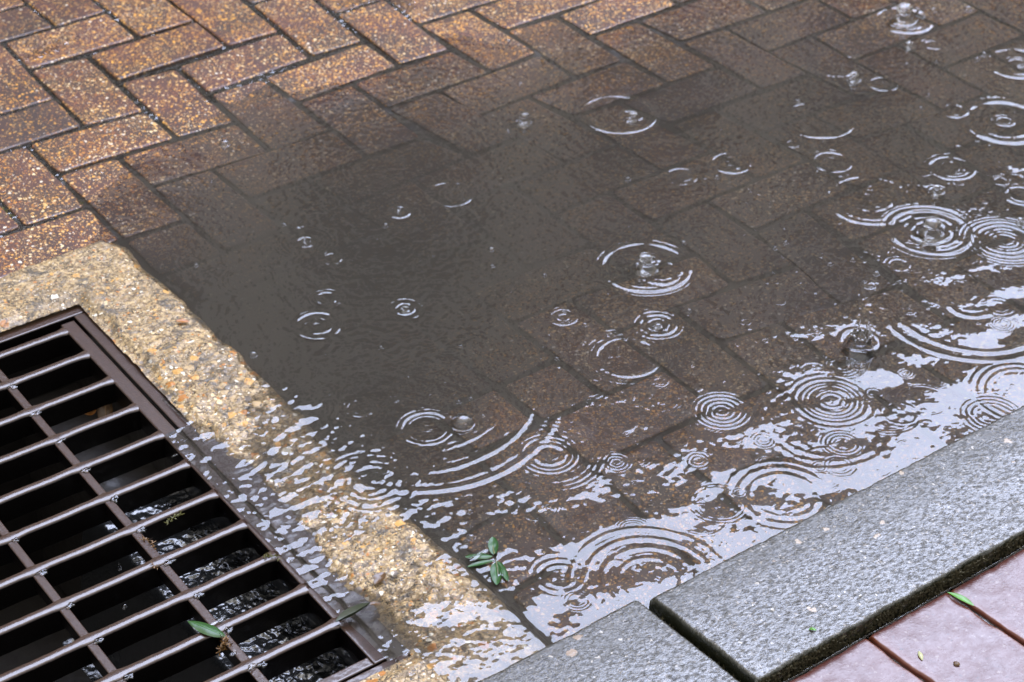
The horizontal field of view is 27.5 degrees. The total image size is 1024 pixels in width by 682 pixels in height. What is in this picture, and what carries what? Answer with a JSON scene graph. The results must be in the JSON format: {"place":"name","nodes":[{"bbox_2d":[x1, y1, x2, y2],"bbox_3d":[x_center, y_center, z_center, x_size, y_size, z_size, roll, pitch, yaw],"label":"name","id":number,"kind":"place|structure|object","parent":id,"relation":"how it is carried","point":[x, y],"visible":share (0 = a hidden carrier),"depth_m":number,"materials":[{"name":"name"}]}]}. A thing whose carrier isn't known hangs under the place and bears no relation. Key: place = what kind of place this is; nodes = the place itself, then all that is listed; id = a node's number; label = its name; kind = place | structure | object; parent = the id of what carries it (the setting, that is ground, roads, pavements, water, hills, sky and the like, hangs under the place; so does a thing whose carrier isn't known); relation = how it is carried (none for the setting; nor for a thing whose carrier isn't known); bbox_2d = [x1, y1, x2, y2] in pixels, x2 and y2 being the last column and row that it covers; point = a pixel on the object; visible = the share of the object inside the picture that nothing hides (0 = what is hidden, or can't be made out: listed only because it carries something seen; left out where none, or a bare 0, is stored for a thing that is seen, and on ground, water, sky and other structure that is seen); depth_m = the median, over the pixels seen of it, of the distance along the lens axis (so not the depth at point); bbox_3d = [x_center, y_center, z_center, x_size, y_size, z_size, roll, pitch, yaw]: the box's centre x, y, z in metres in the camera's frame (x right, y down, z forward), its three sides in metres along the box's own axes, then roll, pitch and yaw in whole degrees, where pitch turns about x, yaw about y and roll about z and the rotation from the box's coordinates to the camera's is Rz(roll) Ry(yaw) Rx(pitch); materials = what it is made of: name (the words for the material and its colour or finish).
{"place":"outdoors","nodes":[
{"label":"outdoors","id":0,"kind":"place"},
{"bbox_2d":[0,352,355,681],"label":"drain pit","id":1,"kind":"object","parent":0,"point":[32,651],"depth_m":2.84,"materials":[{"name":"concrete"}]},
{"bbox_2d":[25,383,158,595],"bbox_3d":[-0.396,0.376,2.651,0.084,0.295,0.778,-23,42,-29],"label":"pit ledge","id":2,"kind":"object","parent":1,"relation":"in","point":[70,587],"visible":0.12,"depth_m":2.78,"materials":[{"name":"concrete"}]},
{"bbox_2d":[0,321,386,681],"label":"drain grate","id":3,"kind":"object","parent":1,"relation":"on","point":[113,384],"visible":1,"depth_m":2.42,"materials":[{"name":"metal"}]},
{"bbox_2d":[7,384,17,389],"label":"water bead","id":4,"kind":"object","parent":3,"relation":"on","point":[13,386],"visible":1,"depth_m":2.65,"materials":[{"name":"clear liquid"}]},
{"bbox_2d":[11,537,19,542],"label":"water bead","id":5,"kind":"object","parent":3,"relation":"on","point":[16,539],"visible":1,"depth_m":2.41,"materials":[{"name":"clear liquid"}]},
{"bbox_2d":[29,409,41,416],"bbox_3d":[-0.595,0.090,2.608,0.011,0.002,0.017,28,44,32],"label":"water bead","id":6,"kind":"object","parent":3,"relation":"on","point":[36,412],"visible":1,"depth_m":2.61,"materials":[{"name":"clear liquid"}]},
{"bbox_2d":[35,568,47,576],"bbox_3d":[-0.534,0.263,2.371,0.015,0.002,0.013,-7,37,-11],"label":"water bead","id":7,"kind":"object","parent":3,"relation":"on","point":[42,572],"visible":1,"depth_m":2.37,"materials":[{"name":"clear liquid"}]},
{"bbox_2d":[55,438,66,444],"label":"water bead","id":8,"kind":"object","parent":3,"relation":"on","point":[59,441],"visible":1,"depth_m":2.56,"materials":[{"name":"clear liquid"}]},
{"bbox_2d":[65,602,75,609],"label":"water bead","id":9,"kind":"object","parent":3,"relation":"on","point":[70,605],"visible":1,"depth_m":2.33,"materials":[{"name":"clear liquid"}]},
{"bbox_2d":[80,467,90,473],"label":"water bead","id":10,"kind":"object","parent":3,"relation":"on","point":[85,470],"visible":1,"depth_m":2.52,"materials":[{"name":"clear liquid"}]},
{"bbox_2d":[86,410,95,414],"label":"leaf","id":11,"kind":"object","parent":3,"relation":"on","point":[91,412],"visible":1,"depth_m":2.67,"materials":[{"name":"brown plant"}]},
{"bbox_2d":[93,637,104,644],"bbox_3d":[-0.453,0.327,2.284,0.012,0.002,0.012,15,38,18],"label":"water bead","id":12,"kind":"object","parent":3,"relation":"on","point":[99,640],"visible":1,"depth_m":2.28,"materials":[{"name":"clear liquid"}]},
{"bbox_2d":[97,403,112,417],"bbox_3d":[-0.524,0.092,2.690,0.020,0.055,0.042,-6,36,-10],"label":"leaf","id":13,"kind":"object","parent":3,"relation":"hanging from","point":[105,410],"visible":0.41,"depth_m":2.69,"materials":[{"name":"brown plant"}]},
{"bbox_2d":[110,494,118,502],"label":"water bead","id":14,"kind":"object","parent":3,"relation":"on","point":[115,499],"visible":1,"depth_m":2.48,"materials":[{"name":"clear liquid"}]},
{"bbox_2d":[123,672,133,680],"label":"water bead","id":15,"kind":"object","parent":3,"relation":"on","point":[128,676],"visible":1,"depth_m":2.24,"materials":[{"name":"clear liquid"}]},
{"bbox_2d":[136,526,145,532],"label":"water bead","id":16,"kind":"object","parent":3,"relation":"on","point":[141,529],"visible":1,"depth_m":2.43,"materials":[{"name":"clear liquid"}]},
{"bbox_2d":[140,536,155,548],"bbox_3d":[-0.418,0.233,2.414,0.026,0.013,0.010,27,43,31],"label":"root strand","id":17,"kind":"object","parent":3,"relation":"on","point":[144,539],"visible":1,"depth_m":2.41,"materials":[{"name":"brown plant"}]},
{"bbox_2d":[164,558,176,565],"bbox_3d":[-0.392,0.252,2.390,0.017,0.002,0.012,-23,42,-29],"label":"water bead","id":18,"kind":"object","parent":3,"relation":"on","point":[167,562],"visible":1,"depth_m":2.39,"materials":[{"name":"clear liquid"}]},
{"bbox_2d":[165,511,184,524],"bbox_3d":[-0.396,0.207,2.451,0.025,0.011,0.011,-23,42,-29],"label":"moss tuft","id":19,"kind":"object","parent":3,"relation":"on","point":[174,515],"visible":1,"depth_m":2.45,"materials":[{"name":"green plant"}]},
{"bbox_2d":[193,591,204,598],"bbox_3d":[-0.352,0.285,2.345,0.014,0.002,0.012,-4,36,-7],"label":"water bead","id":20,"kind":"object","parent":3,"relation":"on","point":[199,594],"visible":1,"depth_m":2.34,"materials":[{"name":"liquid"}]},
{"bbox_2d":[188,621,224,636],"bbox_3d":[-0.336,0.316,2.295,0.050,0.003,0.016,18,39,22],"label":"leaf","id":21,"kind":"object","parent":3,"relation":"on","point":[207,629],"visible":1,"depth_m":2.29,"materials":[{"name":"green plant"}]},
{"bbox_2d":[210,616,225,625],"bbox_3d":[-0.325,0.309,2.307,0.024,0.002,0.008,-23,42,-29],"label":"water bead","id":22,"kind":"object","parent":3,"relation":"on","point":[219,620],"visible":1,"depth_m":2.31,"materials":[{"name":"clear liquid"}]},
{"bbox_2d":[216,633,231,655],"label":"leaf litter","id":23,"kind":"object","parent":3,"relation":"on","point":[226,639],"visible":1,"depth_m":2.29,"materials":[{"name":"brown plant"}]},
{"bbox_2d":[224,626,233,634],"bbox_3d":[-0.312,0.317,2.301,0.012,0.002,0.014,-23,42,-29],"label":"water bead","id":24,"kind":"object","parent":3,"relation":"on","point":[228,630],"visible":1,"depth_m":2.30,"materials":[{"name":"clear liquid"}]},
{"bbox_2d":[229,650,235,656],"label":"water bead","id":25,"kind":"object","parent":3,"relation":"on","point":[233,653],"visible":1,"depth_m":2.27,"materials":[{"name":"clear liquid"}]},
{"bbox_2d":[247,663,255,671],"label":"water bead","id":26,"kind":"object","parent":3,"relation":"on","point":[251,666],"visible":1,"depth_m":2.25,"materials":[{"name":"clear liquid"}]},
{"bbox_2d":[256,661,267,668],"bbox_3d":[-0.271,0.350,2.257,0.013,0.002,0.012,-23,42,-29],"label":"water bead","id":27,"kind":"object","parent":3,"relation":"on","point":[263,664],"visible":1,"depth_m":2.26,"materials":[{"name":"clear liquid"}]},
{"bbox_2d":[262,552,280,560],"bbox_3d":[-0.275,0.247,2.394,0.023,0.007,0.013,16,38,19],"label":"moss tuft","id":28,"kind":"object","parent":3,"relation":"on","point":[268,555],"visible":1,"depth_m":2.40,"materials":[{"name":"green plant"}]},
{"bbox_2d":[335,603,369,621],"bbox_3d":[-0.176,0.299,2.306,0.042,0.014,0.012,-12,38,-17],"label":"leaf","id":29,"kind":"object","parent":3,"relation":"on","point":[350,612],"visible":1,"depth_m":2.31,"materials":[{"name":"green plant"}]},
{"bbox_2d":[62,489,348,681],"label":"drain water","id":30,"kind":"structure","parent":1,"relation":"in","point":[324,665],"depth_m":2.51,"materials":[{"name":"liquid"}]},
{"bbox_2d":[0,304,410,681],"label":"iron frame","id":31,"kind":"object","parent":1,"relation":"on","point":[129,369],"visible":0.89,"depth_m":2.73,"materials":[{"name":"metal"}]},
{"bbox_2d":[0,241,477,681],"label":"drain surround","id":32,"kind":"object","parent":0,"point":[192,370],"visible":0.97,"depth_m":2.68,"materials":[{"name":"concrete"}]},
{"bbox_2d":[176,319,188,321],"bbox_3d":[-0.433,-0.026,2.748,0.013,0.001,0.013,-23,42,-29],"label":"pebble","id":33,"kind":"object","parent":32,"relation":"on","point":[181,320],"visible":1,"depth_m":2.75,"materials":[{"name":"stone"}]},
{"bbox_2d":[373,572,385,583],"bbox_3d":[-0.148,0.267,2.351,0.019,0.004,0.014,-23,42,-29],"label":"pebble","id":34,"kind":"object","parent":32,"relation":"on","point":[379,577],"visible":1,"depth_m":2.35,"materials":[{"name":"stone"}]},
{"bbox_2d":[406,672,415,677],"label":"water bead","id":35,"kind":"object","parent":32,"relation":"on","point":[410,674],"visible":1,"depth_m":2.23,"materials":[{"name":"clear liquid"}]},
{"bbox_2d":[0,0,673,277],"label":"brick pavement","id":36,"kind":"structure","parent":0,"point":[85,91],"depth_m":3.33,"materials":[{"name":"brown brick"}]},
{"bbox_2d":[53,0,1023,681],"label":"puddle water","id":37,"kind":"structure","parent":36,"relation":"on","point":[617,452],"depth_m":2.84,"materials":[{"name":"liquid"}]},
{"bbox_2d":[370,601,381,604],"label":"leaf","id":38,"kind":"object","parent":37,"relation":"on","point":[374,603],"visible":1,"depth_m":2.31,"materials":[{"name":"brown plant"}]},
{"bbox_2d":[400,305,409,312],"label":"water jet","id":39,"kind":"object","parent":37,"relation":"on","point":[404,309],"visible":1,"depth_m":2.78},
{"bbox_2d":[451,413,473,421],"bbox_3d":[-0.062,0.098,2.586,0.033,0.013,0.034,-23,42,-29],"label":"bubble","id":40,"kind":"object","parent":37,"relation":"on","point":[462,415],"visible":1,"depth_m":2.60,"materials":[{"name":"liquid"}]},
{"bbox_2d":[465,537,508,584],"bbox_3d":[-0.032,0.251,2.380,0.045,0.003,0.081,-7,37,-11],"label":"leaf sprig","id":41,"kind":"object","parent":37,"relation":"on","point":[496,567],"visible":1,"depth_m":2.38,"materials":[{"name":"green plant"}]},
{"bbox_2d":[468,551,484,561],"bbox_3d":[-0.040,0.246,2.384,0.024,0.001,0.009,-23,42,-29],"label":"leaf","id":42,"kind":"object","parent":41,"relation":"on","point":[474,557],"visible":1,"depth_m":2.38,"materials":[{"name":"green plant"}]},
{"bbox_2d":[516,111,531,125],"bbox_3d":[0.018,-0.342,3.195,0.035,0.018,0.032,-23,42,-29],"label":"water jet","id":43,"kind":"object","parent":37,"relation":"on","point":[523,120],"visible":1,"depth_m":3.19},
{"bbox_2d":[625,111,636,121],"bbox_3d":[0.182,-0.344,3.206,0.027,0.013,0.024,-23,42,-29],"label":"water jet","id":44,"kind":"object","parent":37,"relation":"on","point":[631,118],"visible":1,"depth_m":3.20},
{"bbox_2d":[634,253,658,274],"bbox_3d":[0.185,-0.109,2.870,0.043,0.026,0.042,-23,42,-29],"label":"water jet","id":45,"kind":"object","parent":37,"relation":"on","point":[646,265],"visible":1,"depth_m":2.87},
{"bbox_2d":[652,322,662,329],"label":"water jet","id":46,"kind":"object","parent":37,"relation":"on","point":[657,326],"visible":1,"depth_m":2.76},
{"bbox_2d":[847,71,859,83],"bbox_3d":[0.543,-0.419,3.316,0.026,0.017,0.028,-23,42,-29],"label":"water jet","id":47,"kind":"object","parent":37,"relation":"on","point":[853,78],"visible":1,"depth_m":3.31},
{"bbox_2d":[842,319,874,350],"bbox_3d":[0.453,-0.006,2.711,0.044,0.051,0.044,-23,42,-29],"label":"crown splash","id":48,"kind":"object","parent":37,"relation":"on","point":[863,336],"visible":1,"depth_m":2.71,"materials":[{"name":"clear liquid"}]},
{"bbox_2d":[890,2,914,26],"bbox_3d":[0.655,-0.547,3.482,0.062,0.033,0.058,-23,42,-29],"label":"water jet","id":49,"kind":"object","parent":37,"relation":"on","point":[903,18],"visible":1,"depth_m":3.48},
{"bbox_2d":[904,41,913,49],"bbox_3d":[0.649,-0.484,3.411,0.023,0.014,0.022,-23,42,-29],"label":"water jet","id":50,"kind":"object","parent":37,"relation":"on","point":[909,46],"visible":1,"depth_m":3.41},
{"bbox_2d":[916,216,945,244],"bbox_3d":[0.594,-0.160,2.946,0.054,0.031,0.056,-23,42,-29],"label":"water jet","id":51,"kind":"object","parent":37,"relation":"on","point":[931,233],"visible":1,"depth_m":2.94},
{"bbox_2d":[929,184,942,196],"bbox_3d":[0.618,-0.220,3.043,0.025,0.016,0.025,-23,42,-29],"label":"water jet","id":52,"kind":"object","parent":37,"relation":"on","point":[936,192],"visible":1,"depth_m":3.04},
{"bbox_2d":[1015,217,1022,226],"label":"water jet","id":53,"kind":"object","parent":37,"relation":"on","point":[1018,223],"visible":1,"depth_m":2.98},
{"bbox_2d":[789,549,1023,681],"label":"sidewalk paving","id":54,"kind":"structure","parent":0,"point":[943,633],"depth_m":2.27,"materials":[{"name":"pink ceramic"}]},
{"bbox_2d":[781,545,1023,681],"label":"gutter water","id":55,"kind":"structure","parent":54,"relation":"on","point":[916,607],"depth_m":2.31,"materials":[{"name":"liquid"}]},
{"bbox_2d":[918,651,922,659],"bbox_3d":[0.441,0.339,2.252,0.008,0.002,0.013,-23,42,-29],"label":"seed","id":56,"kind":"object","parent":54,"relation":"on","point":[920,654],"visible":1,"depth_m":2.25,"materials":[{"name":"beige plant"}]},
{"bbox_2d":[870,595,1023,681],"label":"paver joint grit","id":57,"kind":"object","parent":54,"relation":"on","point":[985,619],"visible":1,"depth_m":2.31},
{"bbox_2d":[948,592,973,605],"bbox_3d":[0.500,0.286,2.324,0.010,0.002,0.034,-23,42,-29],"label":"leaf","id":58,"kind":"object","parent":54,"relation":"on","point":[962,598],"visible":1,"depth_m":2.32,"materials":[{"name":"green plant"}]},
{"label":"gutter bed","id":59,"kind":"structure","parent":0,"visible":0},
{"bbox_2d":[478,600,738,681],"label":"kerb stone","id":60,"kind":"object","parent":59,"relation":"on","point":[635,641],"visible":1,"depth_m":2.23,"materials":[{"name":"stone"}]},
{"bbox_2d":[649,406,1023,681],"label":"kerb stone","id":61,"kind":"object","parent":59,"relation":"on","point":[837,570],"visible":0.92,"depth_m":2.35,"materials":[{"name":"stone"}]},
{"bbox_2d":[660,535,1023,681],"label":"moss","id":62,"kind":"object","parent":61,"relation":"attached to","point":[955,578],"visible":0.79,"depth_m":2.30,"materials":[{"name":"green plant"}]}
]}

